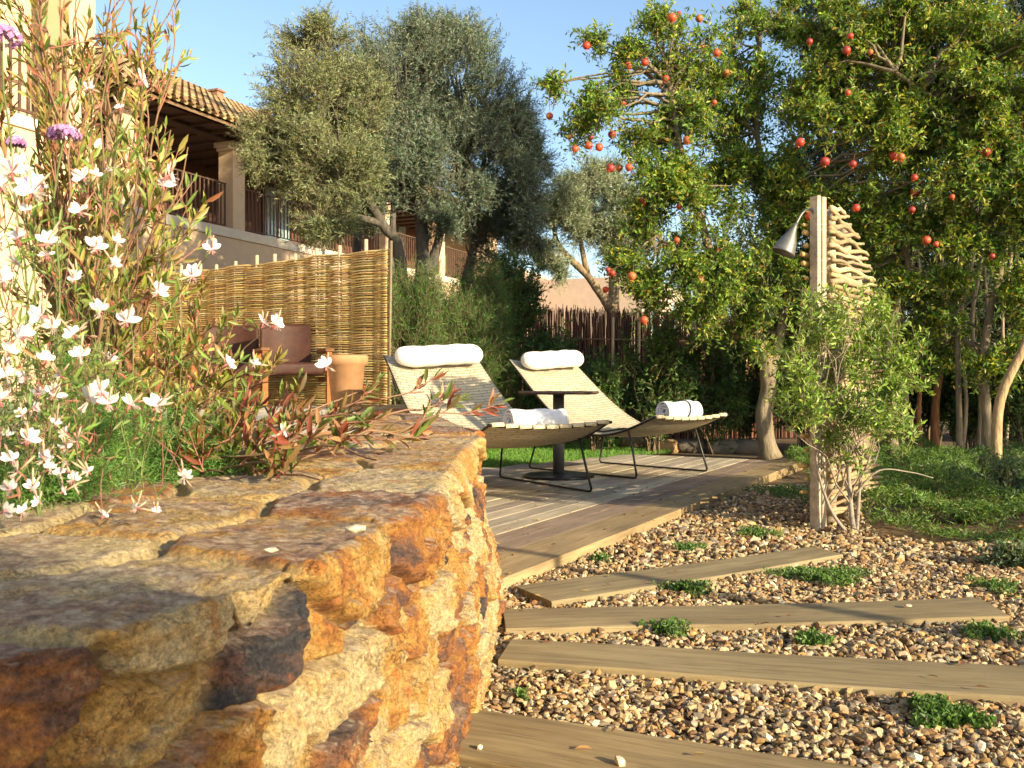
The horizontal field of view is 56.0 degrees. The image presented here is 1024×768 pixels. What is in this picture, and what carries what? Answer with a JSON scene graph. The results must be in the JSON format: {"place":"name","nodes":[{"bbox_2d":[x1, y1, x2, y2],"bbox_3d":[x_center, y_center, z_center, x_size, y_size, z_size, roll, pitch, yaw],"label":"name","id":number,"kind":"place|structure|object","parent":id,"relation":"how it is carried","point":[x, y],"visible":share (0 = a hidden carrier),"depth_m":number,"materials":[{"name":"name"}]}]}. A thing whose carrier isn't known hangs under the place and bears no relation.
{"place":"outdoors","nodes":[
{"label":"outdoors","id":0,"kind":"place"},
{"bbox_2d":[0,0,101,437],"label":"house wing","id":1,"kind":"structure","parent":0,"point":[21,120],"depth_m":11.91,"materials":[{"name":"beige paint"}]},
{"bbox_2d":[0,436,242,501],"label":"planting soil","id":2,"kind":"structure","parent":0,"point":[37,456],"depth_m":3.18,"materials":[{"name":"brown soil"}]},
{"bbox_2d":[0,23,81,515],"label":"verbena plant","id":3,"kind":"object","parent":2,"relation":"on","point":[72,132],"visible":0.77,"depth_m":1.35,"materials":[{"name":"green plant"}]},
{"bbox_2d":[0,148,91,521],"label":"gaura plant","id":4,"kind":"object","parent":2,"relation":"on","point":[12,165],"visible":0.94,"depth_m":1.15,"materials":[{"name":"white plant"}]},
{"bbox_2d":[0,160,124,491],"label":"gaura plant","id":5,"kind":"object","parent":2,"relation":"on","point":[96,244],"visible":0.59,"depth_m":1.44,"materials":[{"name":"white plant"}]},
{"bbox_2d":[0,429,151,517],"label":"feathery herb","id":6,"kind":"object","parent":2,"relation":"on","point":[29,496],"visible":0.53,"depth_m":1.64,"materials":[{"name":"green plant"}]},
{"bbox_2d":[0,375,164,502],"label":"feathery herb","id":7,"kind":"object","parent":2,"relation":"on","point":[104,423],"visible":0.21,"depth_m":1.79,"materials":[{"name":"green plant"}]},
{"bbox_2d":[8,264,173,519],"bbox_3d":[-0.682,0.036,1.488,0.207,0.370,0.971,0,0,-25],"label":"gaura plant","id":8,"kind":"object","parent":2,"relation":"on","point":[96,387],"visible":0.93,"depth_m":1.20,"materials":[{"name":"white plant"}]},
{"bbox_2d":[3,402,184,488],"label":"feathery herb","id":9,"kind":"object","parent":2,"relation":"on","point":[158,475],"visible":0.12,"depth_m":1.98,"materials":[{"name":"green plant"}]},
{"bbox_2d":[0,0,198,438],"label":"hop bush","id":10,"kind":"object","parent":2,"relation":"on","point":[49,114],"visible":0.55,"depth_m":2.68,"materials":[{"name":"green plant"}]},
{"bbox_2d":[0,319,216,478],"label":"feathery herb","id":11,"kind":"object","parent":2,"relation":"on","point":[64,364],"visible":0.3,"depth_m":1.92,"materials":[{"name":"green plant"}]},
{"bbox_2d":[0,118,223,457],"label":"hop bush","id":12,"kind":"object","parent":2,"relation":"on","point":[150,201],"visible":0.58,"depth_m":2.40,"materials":[{"name":"green plant"}]},
{"bbox_2d":[8,270,287,456],"bbox_3d":[-1.005,-0.047,2.718,0.998,0.585,0.564,0,0,43],"label":"hop bush","id":13,"kind":"object","parent":2,"relation":"on","point":[216,377],"visible":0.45,"depth_m":2.63,"materials":[{"name":"green plant"}]},
{"bbox_2d":[76,367,244,476],"bbox_3d":[-0.860,0.129,2.251,0.487,0.335,0.396,0,0,0],"label":"feathery herb","id":14,"kind":"object","parent":2,"relation":"on","point":[167,421],"visible":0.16,"depth_m":2.21,"materials":[{"name":"green plant"}]},
{"bbox_2d":[88,431,268,484],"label":"feathery herb","id":15,"kind":"object","parent":2,"relation":"on","point":[195,473],"visible":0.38,"depth_m":2.08,"materials":[{"name":"green plant"}]},
{"bbox_2d":[83,64,334,514],"bbox_3d":[-0.522,-0.088,1.583,0.353,0.618,0.933,0,0,-25],"label":"gaura plant","id":16,"kind":"object","parent":2,"relation":"on","point":[211,246],"visible":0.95,"depth_m":1.44,"materials":[{"name":"green plant"}]},
{"bbox_2d":[145,366,513,480],"bbox_3d":[-0.524,0.115,2.355,0.783,0.334,0.893,0,0,24],"label":"hop bush","id":17,"kind":"object","parent":2,"relation":"on","point":[274,457],"visible":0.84,"depth_m":2.25,"materials":[{"name":"green plant"}]},
{"bbox_2d":[0,403,366,437],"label":"terrace paving","id":18,"kind":"structure","parent":0,"point":[262,412],"depth_m":6.68,"materials":[{"name":"beige stone"}]},
{"bbox_2d":[191,326,261,399],"bbox_3d":[-2.756,-0.190,9.384,0.660,0.780,0.670,0,0,-12],"label":"armchair","id":19,"kind":"object","parent":18,"relation":"on","point":[243,337],"visible":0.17,"depth_m":9.61,"materials":[{"name":"brown leather"}]},
{"bbox_2d":[95,239,392,405],"bbox_3d":[-3.128,-0.539,10.261,5.101,1.640,0.079,0,0,37],"label":"woven willow fence","id":20,"kind":"object","parent":18,"relation":"on","point":[350,328],"visible":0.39,"depth_m":9.31,"materials":[{"name":"beige wicker"}]},
{"bbox_2d":[254,324,333,405],"bbox_3d":[-2.073,-0.190,9.082,0.660,0.780,0.670,0,0,-22],"label":"armchair","id":21,"kind":"object","parent":18,"relation":"on","point":[295,340],"visible":0.62,"depth_m":9.22,"materials":[{"name":"brown leather"}]},
{"bbox_2d":[95,45,497,401],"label":"house","id":22,"kind":"structure","parent":0,"point":[246,227],"depth_m":20.14,"materials":[{"name":"beige paint"}]},
{"bbox_2d":[261,184,290,241],"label":"balcony door","id":23,"kind":"structure","parent":22,"relation":"in","point":[266,190],"depth_m":24.89,"materials":[{"name":"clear glass"}]},
{"bbox_2d":[396,224,406,256],"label":"balcony door","id":24,"kind":"structure","parent":22,"relation":"in","point":[403,230],"depth_m":30.99,"materials":[{"name":"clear glass"}]},
{"bbox_2d":[324,355,367,406],"bbox_3d":[-1.436,-0.025,8.350,0.376,0.450,0.376,0,0,0],"label":"plant pot","id":25,"kind":"object","parent":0,"point":[347,375],"visible":0.7,"depth_m":8.22,"materials":[{"name":"ceramic"}]},
{"bbox_2d":[270,438,675,467],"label":"lawn","id":26,"kind":"structure","parent":0,"point":[611,450],"depth_m":10.70,"materials":[{"name":"green plant"}]},
{"bbox_2d":[358,254,463,404],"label":"feathery shrub","id":27,"kind":"object","parent":26,"relation":"on","point":[415,306],"visible":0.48,"depth_m":10.48,"materials":[{"name":"green plant"}]},
{"bbox_2d":[394,269,514,390],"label":"feathery shrub","id":28,"kind":"object","parent":26,"relation":"on","point":[471,323],"visible":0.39,"depth_m":11.01,"materials":[{"name":"green plant"}]},
{"bbox_2d":[447,259,482,309],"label":"leafy shrub","id":29,"kind":"object","parent":26,"relation":"on","point":[467,277],"visible":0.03,"depth_m":12.93,"materials":[{"name":"green plant"}]},
{"bbox_2d":[465,255,528,409],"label":"feathery shrub","id":30,"kind":"object","parent":26,"relation":"on","point":[486,280],"visible":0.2,"depth_m":11.69,"materials":[{"name":"green plant"}]},
{"bbox_2d":[469,241,552,408],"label":"leafy shrub","id":31,"kind":"object","parent":26,"relation":"on","point":[528,293],"visible":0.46,"depth_m":12.34,"materials":[{"name":"green plant"}]},
{"bbox_2d":[509,315,587,447],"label":"leafy shrub","id":32,"kind":"object","parent":26,"relation":"on","point":[544,342],"visible":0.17,"depth_m":11.96,"materials":[{"name":"green plant"}]},
{"bbox_2d":[579,342,630,451],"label":"leafy shrub","id":33,"kind":"object","parent":26,"relation":"on","point":[605,379],"visible":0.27,"depth_m":10.98,"materials":[{"name":"green plant"}]},
{"bbox_2d":[619,437,646,448],"bbox_3d":[1.548,0.752,11.854,0.453,0.217,0.248,0,0,2],"label":"edging stone","id":34,"kind":"object","parent":26,"relation":"on","point":[637,442],"visible":0.39,"depth_m":11.76,"materials":[{"name":"stone"}]},
{"bbox_2d":[612,313,703,455],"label":"leafy shrub","id":35,"kind":"object","parent":26,"relation":"on","point":[651,382],"visible":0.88,"depth_m":10.88,"materials":[{"name":"green plant"}]},
{"bbox_2d":[645,439,679,453],"bbox_3d":[1.810,0.755,11.457,0.441,0.214,0.260,0,0,-6],"label":"edging stone","id":36,"kind":"object","parent":26,"relation":"on","point":[670,444],"visible":0.4,"depth_m":11.35,"materials":[{"name":"beige stone"}]},
{"bbox_2d":[95,0,1021,320],"label":"sky","id":37,"kind":"structure","parent":0,"point":[221,33],"materials":[{"name":"blue"}]},
{"bbox_2d":[506,268,685,392],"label":"house","id":38,"kind":"structure","parent":0,"point":[579,293],"depth_m":33.80,"materials":[{"name":"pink paint"}]},
{"bbox_2d":[242,411,1023,484],"bbox_3d":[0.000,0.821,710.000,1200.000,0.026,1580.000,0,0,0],"label":"ground","id":39,"kind":"structure","parent":0,"point":[783,444],"depth_m":11.21,"materials":[{"name":"soil"}]},
{"bbox_2d":[0,403,505,767],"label":"stone wall","id":40,"kind":"structure","parent":39,"relation":"on","point":[194,626],"depth_m":1.18,"materials":[{"name":"brown stone"}]},
{"bbox_2d":[345,524,365,532],"bbox_3d":[-0.192,0.177,1.177,0.025,0.008,0.021,0,0,0],"label":"petal","id":41,"kind":"object","parent":40,"relation":"on","point":[354,528],"visible":1,"depth_m":1.17,"materials":[{"name":"plant"}]},
{"bbox_2d":[222,0,407,403],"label":"olive tree","id":42,"kind":"object","parent":39,"relation":"on","point":[297,126],"visible":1,"depth_m":12.87,"materials":[{"name":"green plant"}]},
{"bbox_2d":[317,36,411,338],"bbox_3d":[-2.774,-2.682,17.017,2.416,6.966,1.794,0,0,34],"label":"olive tree","id":43,"kind":"object","parent":39,"relation":"on","point":[357,246],"visible":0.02,"depth_m":17.14,"materials":[{"name":"green plant"}]},
{"bbox_2d":[354,35,438,404],"bbox_3d":[-2.524,-3.439,20.948,2.663,8.486,2.323,0,0,0],"label":"olive tree","id":44,"kind":"object","parent":39,"relation":"on","point":[392,223],"visible":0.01,"depth_m":20.93,"materials":[{"name":"green plant"}]},
{"bbox_2d":[379,22,460,192],"bbox_3d":[-1.876,-3.135,18.851,2.550,7.884,2.341,0,0,0],"label":"olive tree","id":45,"kind":"object","parent":39,"relation":"on","point":[421,83],"visible":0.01,"depth_m":18.64,"materials":[{"name":"green plant"}]},
{"bbox_2d":[332,0,546,284],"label":"olive tree","id":46,"kind":"object","parent":39,"relation":"on","point":[435,123],"visible":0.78,"depth_m":14.40,"materials":[{"name":"green plant"}]},
{"bbox_2d":[411,83,570,280],"bbox_3d":[-0.333,-2.090,15.391,2.603,5.789,2.139,0,0,0],"label":"olive tree","id":47,"kind":"object","parent":39,"relation":"on","point":[515,222],"visible":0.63,"depth_m":15.17,"materials":[{"name":"green plant"}]},
{"bbox_2d":[527,146,662,334],"bbox_3d":[1.415,-1.694,16.792,2.781,4.993,1.762,0,0,-13],"label":"olive tree","id":48,"kind":"object","parent":39,"relation":"on","point":[576,215],"visible":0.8,"depth_m":16.48,"materials":[{"name":"green plant"}]},
{"bbox_2d":[513,304,807,439],"bbox_3d":[2.227,-0.172,14.000,4.622,1.945,0.216,0,0,-13],"label":"brushwood fence","id":49,"kind":"object","parent":39,"relation":"on","point":[581,325],"visible":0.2,"depth_m":13.80,"materials":[{"name":"brown wood"}]},
{"bbox_2d":[529,0,837,459],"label":"pomegranate tree","id":50,"kind":"object","parent":39,"relation":"on","point":[683,180],"visible":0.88,"depth_m":9.80,"materials":[{"name":"green plant"}]},
{"bbox_2d":[677,438,706,452],"bbox_3d":[2.159,0.751,11.446,0.456,0.227,0.264,0,0,-2],"label":"edging stone","id":51,"kind":"object","parent":39,"relation":"on","point":[688,445],"visible":0.65,"depth_m":11.35,"materials":[{"name":"grey stone"}]},
{"bbox_2d":[665,316,756,453],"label":"leafy shrub","id":52,"kind":"object","parent":39,"relation":"on","point":[719,394],"visible":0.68,"depth_m":11.21,"materials":[{"name":"green plant"}]},
{"bbox_2d":[704,439,738,453],"bbox_3d":[2.467,0.749,11.324,0.418,0.212,0.253,0,0,4],"label":"edging stone","id":53,"kind":"object","parent":39,"relation":"on","point":[717,448],"visible":0.76,"depth_m":11.22,"materials":[{"name":"grey stone"}]},
{"bbox_2d":[660,197,808,331],"bbox_3d":[3.758,-1.138,15.397,2.585,3.928,2.512,0,0,27],"label":"tall hedge","id":54,"kind":"object","parent":39,"relation":"on","point":[739,231],"visible":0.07,"depth_m":14.94,"materials":[{"name":"green plant"}]},
{"bbox_2d":[697,307,775,439],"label":"leafy shrub","id":55,"kind":"object","parent":39,"relation":"on","point":[753,393],"visible":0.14,"depth_m":12.14,"materials":[{"name":"green plant"}]},
{"bbox_2d":[734,439,758,454],"bbox_3d":[2.759,0.750,11.325,0.429,0.209,0.265,0,0,-4],"label":"edging stone","id":56,"kind":"object","parent":39,"relation":"on","point":[747,446],"visible":0.53,"depth_m":11.22,"materials":[{"name":"grey stone"}]},
{"bbox_2d":[759,322,809,450],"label":"leafy shrub","id":57,"kind":"object","parent":39,"relation":"on","point":[797,431],"visible":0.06,"depth_m":11.47,"materials":[{"name":"green plant"}]},
{"bbox_2d":[756,0,882,376],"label":"evergreen tree","id":58,"kind":"object","parent":39,"relation":"on","point":[809,9],"visible":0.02,"depth_m":16.15,"materials":[{"name":"green plant"}]},
{"bbox_2d":[809,0,945,432],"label":"evergreen tree","id":59,"kind":"object","parent":39,"relation":"on","point":[838,152],"visible":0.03,"depth_m":15.47,"materials":[{"name":"green plant"}]},
{"bbox_2d":[754,0,1023,465],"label":"pomegranate tree","id":60,"kind":"object","parent":39,"relation":"on","point":[977,57],"visible":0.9,"depth_m":9.17,"materials":[{"name":"green plant"}]},
{"bbox_2d":[784,434,1023,542],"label":"ground cover","id":61,"kind":"object","parent":39,"relation":"on","point":[935,456],"visible":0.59,"depth_m":5.75,"materials":[{"name":"green plant"}]},
{"bbox_2d":[942,437,1023,503],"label":"plant","id":62,"kind":"object","parent":61,"relation":"on","point":[976,475],"visible":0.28,"depth_m":6.37,"materials":[{"name":"green plant"}]},
{"bbox_2d":[916,376,923,449],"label":"bare stem","id":63,"kind":"object","parent":39,"relation":"on","point":[918,409],"visible":0.52,"depth_m":10.78,"materials":[{"name":"brown plant"}]},
{"bbox_2d":[894,360,955,446],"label":"leafy shrub","id":64,"kind":"object","parent":39,"relation":"on","point":[926,405],"visible":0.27,"depth_m":11.48,"materials":[{"name":"green plant"}]},
{"bbox_2d":[848,171,1019,437],"bbox_3d":[5.849,-1.262,13.870,3.750,4.178,3.001,0,0,0],"label":"tall hedge","id":65,"kind":"object","parent":39,"relation":"on","point":[980,312],"visible":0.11,"depth_m":13.38,"materials":[{"name":"green plant"}]},
{"bbox_2d":[930,372,943,446],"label":"bare stem","id":66,"kind":"object","parent":39,"relation":"on","point":[935,424],"visible":0.62,"depth_m":10.96,"materials":[{"name":"brown plant"}]},
{"bbox_2d":[874,2,1023,437],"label":"evergreen tree","id":67,"kind":"object","parent":39,"relation":"on","point":[994,332],"visible":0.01,"depth_m":14.39,"materials":[{"name":"green plant"}]},
{"bbox_2d":[960,200,978,448],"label":"bare stem","id":68,"kind":"object","parent":39,"relation":"on","point":[965,420],"visible":0.24,"depth_m":10.64,"materials":[{"name":"brown plant"}]},
{"bbox_2d":[927,334,1014,449],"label":"leafy shrub","id":69,"kind":"object","parent":39,"relation":"on","point":[972,413],"visible":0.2,"depth_m":11.10,"materials":[{"name":"green plant"}]},
{"bbox_2d":[924,0,1023,435],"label":"evergreen tree","id":70,"kind":"object","parent":39,"relation":"on","point":[1016,8],"visible":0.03,"depth_m":13.68,"materials":[{"name":"green plant"}]},
{"bbox_2d":[970,201,983,447],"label":"bare stem","id":71,"kind":"object","parent":39,"relation":"on","point":[972,337],"visible":0.38,"depth_m":10.62,"materials":[{"name":"brown plant"}]},
{"bbox_2d":[983,197,994,314],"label":"bare stem","id":72,"kind":"object","parent":39,"relation":"on","point":[985,284],"visible":0.06,"depth_m":10.76,"materials":[{"name":"brown plant"}]},
{"bbox_2d":[969,331,1023,449],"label":"leafy shrub","id":73,"kind":"object","parent":39,"relation":"on","point":[1017,402],"visible":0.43,"depth_m":10.52,"materials":[{"name":"green plant"}]},
{"bbox_2d":[1001,218,1012,449],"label":"bare stem","id":74,"kind":"object","parent":39,"relation":"on","point":[1002,326],"visible":0.21,"depth_m":11.69,"materials":[{"name":"brown plant"}]},
{"bbox_2d":[991,336,1023,460],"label":"bare stem","id":75,"kind":"object","parent":39,"relation":"on","point":[999,401],"visible":0.82,"depth_m":8.56,"materials":[{"name":"beige plant"}]},
{"label":"deck underlay","id":76,"kind":"structure","parent":39,"relation":"on","visible":0},
{"bbox_2d":[481,454,802,587],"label":"wooden deck","id":77,"kind":"structure","parent":76,"relation":"on","point":[575,535],"depth_m":6.12,"materials":[{"name":"brown wood"}]},
{"bbox_2d":[383,344,611,491],"bbox_3d":[-0.191,0.211,6.852,0.942,1.052,1.753,0,0,-31],"label":"sun lounger","id":78,"kind":"object","parent":77,"relation":"on","point":[459,363],"visible":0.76,"depth_m":7.25,"materials":[{"name":"beige fabric"}]},
{"bbox_2d":[503,408,568,424],"bbox_3d":[0.157,0.230,6.273,0.428,0.142,0.149,0,0,-31],"label":"rolled towel","id":79,"kind":"object","parent":78,"relation":"on","point":[541,416],"visible":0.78,"depth_m":6.21,"materials":[{"name":"fabric"}]},
{"bbox_2d":[518,391,598,479],"bbox_3d":[0.370,0.396,7.650,0.644,0.682,0.644,0,0,0],"label":"side table","id":80,"kind":"object","parent":77,"relation":"on","point":[558,472],"visible":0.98,"depth_m":7.57,"materials":[{"name":"brown metal"}]},
{"bbox_2d":[508,350,728,478],"bbox_3d":[0.850,0.211,8.245,0.942,1.052,1.753,0,0,-42],"label":"sun lounger","id":81,"kind":"object","parent":77,"relation":"on","point":[560,370],"visible":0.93,"depth_m":8.53,"materials":[{"name":"beige fabric"}]},
{"bbox_2d":[656,400,702,416],"bbox_3d":[1.342,0.213,7.692,0.428,0.170,0.180,0,0,-42],"label":"rolled towel","id":82,"kind":"object","parent":81,"relation":"on","point":[685,408],"visible":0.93,"depth_m":7.61,"materials":[{"name":"fabric"}]},
{"bbox_2d":[456,479,1023,767],"bbox_3d":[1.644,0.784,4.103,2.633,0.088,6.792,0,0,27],"label":"gravel","id":83,"kind":"structure","parent":0,"point":[998,748],"depth_m":2.87,"materials":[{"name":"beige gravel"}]},
{"bbox_2d":[510,686,529,705],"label":"weed clump","id":84,"kind":"object","parent":83,"relation":"on","point":[520,693],"visible":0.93,"depth_m":2.38,"materials":[{"name":"green plant"}]},
{"bbox_2d":[590,551,611,562],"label":"weed clump","id":85,"kind":"object","parent":83,"relation":"on","point":[602,555],"visible":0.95,"depth_m":4.26,"materials":[{"name":"green plant"}]},
{"bbox_2d":[458,710,863,767],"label":"stepping plank","id":86,"kind":"object","parent":83,"relation":"on","point":[505,740],"visible":0.78,"depth_m":2.01,"materials":[{"name":"brown wood"}]},
{"bbox_2d":[614,755,624,766],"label":"pebble","id":87,"kind":"object","parent":86,"relation":"on","point":[619,760],"visible":1,"depth_m":1.93,"materials":[{"name":"stone"}]},
{"bbox_2d":[635,616,692,639],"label":"weed clump","id":88,"kind":"object","parent":83,"relation":"on","point":[670,626],"visible":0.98,"depth_m":3.02,"materials":[{"name":"green plant"}]},
{"bbox_2d":[514,546,842,607],"bbox_3d":[0.767,0.795,3.972,1.708,0.069,0.293,0,0,-34],"label":"stepping plank","id":89,"kind":"object","parent":83,"relation":"on","point":[565,592],"visible":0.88,"depth_m":3.83,"materials":[{"name":"brown wood"}]},
{"bbox_2d":[653,578,711,597],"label":"weed clump","id":90,"kind":"object","parent":83,"relation":"on","point":[686,586],"visible":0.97,"depth_m":3.63,"materials":[{"name":"green plant"}]},
{"bbox_2d":[672,540,714,553],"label":"weed clump","id":91,"kind":"object","parent":83,"relation":"on","point":[691,545],"visible":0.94,"depth_m":4.52,"materials":[{"name":"green plant"}]},
{"bbox_2d":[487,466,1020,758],"bbox_3d":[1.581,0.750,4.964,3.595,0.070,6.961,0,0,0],"label":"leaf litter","id":92,"kind":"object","parent":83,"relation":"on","point":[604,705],"visible":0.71,"depth_m":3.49,"materials":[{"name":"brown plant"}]},
{"bbox_2d":[503,597,1008,640],"bbox_3d":[0.827,0.795,3.225,1.731,0.069,0.275,0,0,-6],"label":"stepping plank","id":93,"kind":"object","parent":83,"relation":"on","point":[711,619],"visible":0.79,"depth_m":3.18,"materials":[{"name":"brown wood"}]},
{"bbox_2d":[736,524,784,538],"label":"weed clump","id":94,"kind":"object","parent":83,"relation":"on","point":[756,530],"visible":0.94,"depth_m":4.97,"materials":[{"name":"green plant"}]},
{"bbox_2d":[498,639,1023,711],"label":"stepping plank","id":95,"kind":"object","parent":83,"relation":"on","point":[955,682],"visible":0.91,"depth_m":2.60,"materials":[{"name":"brown wood"}]},
{"bbox_2d":[740,483,809,504],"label":"weed clump","id":96,"kind":"object","parent":83,"relation":"on","point":[781,490],"visible":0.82,"depth_m":6.86,"materials":[{"name":"green plant"}]},
{"bbox_2d":[756,562,872,588],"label":"weed clump","id":97,"kind":"object","parent":83,"relation":"on","point":[823,574],"visible":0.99,"depth_m":3.87,"materials":[{"name":"green plant"}]},
{"bbox_2d":[795,626,834,646],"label":"weed clump","id":98,"kind":"object","parent":83,"relation":"on","point":[809,637],"visible":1,"depth_m":2.90,"materials":[{"name":"green plant"}]},
{"bbox_2d":[772,195,882,530],"bbox_3d":[1.918,-0.090,5.629,0.255,1.880,1.244,0,0,44],"label":"outdoor shower","id":99,"kind":"object","parent":83,"relation":"on","point":[825,245],"visible":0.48,"depth_m":5.34,"materials":[{"name":"beige wood"}]},
{"bbox_2d":[761,270,938,532],"bbox_3d":[1.801,0.107,5.106,0.851,1.439,0.870,0,0,24],"label":"leafy bush","id":100,"kind":"object","parent":83,"relation":"on","point":[881,393],"visible":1,"depth_m":5.05,"materials":[{"name":"green plant"}]},
{"bbox_2d":[904,478,961,499],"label":"plant","id":101,"kind":"object","parent":83,"relation":"on","point":[924,488],"visible":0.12,"depth_m":6.58,"materials":[{"name":"green plant"}]},
{"bbox_2d":[907,691,1001,730],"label":"weed clump","id":102,"kind":"object","parent":83,"relation":"on","point":[938,710],"visible":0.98,"depth_m":2.21,"materials":[{"name":"green plant"}]},
{"bbox_2d":[915,487,1017,524],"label":"plant","id":103,"kind":"object","parent":83,"relation":"on","point":[931,508],"visible":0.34,"depth_m":5.55,"materials":[{"name":"green plant"}]},
{"bbox_2d":[961,618,1023,643],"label":"weed clump","id":104,"kind":"object","parent":83,"relation":"on","point":[994,633],"visible":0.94,"depth_m":2.96,"materials":[{"name":"green plant"}]},
{"bbox_2d":[965,574,1019,598],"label":"weed clump","id":105,"kind":"object","parent":83,"relation":"on","point":[997,585],"visible":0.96,"depth_m":3.65,"materials":[{"name":"green plant"}]},
{"bbox_2d":[973,537,1023,570],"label":"plant","id":106,"kind":"object","parent":83,"relation":"on","point":[1010,554],"visible":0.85,"depth_m":4.12,"materials":[{"name":"green plant"}]},
{"bbox_2d":[979,446,1023,515],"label":"plant","id":107,"kind":"object","parent":83,"relation":"on","point":[1006,472],"visible":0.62,"depth_m":5.91,"materials":[{"name":"green plant"}]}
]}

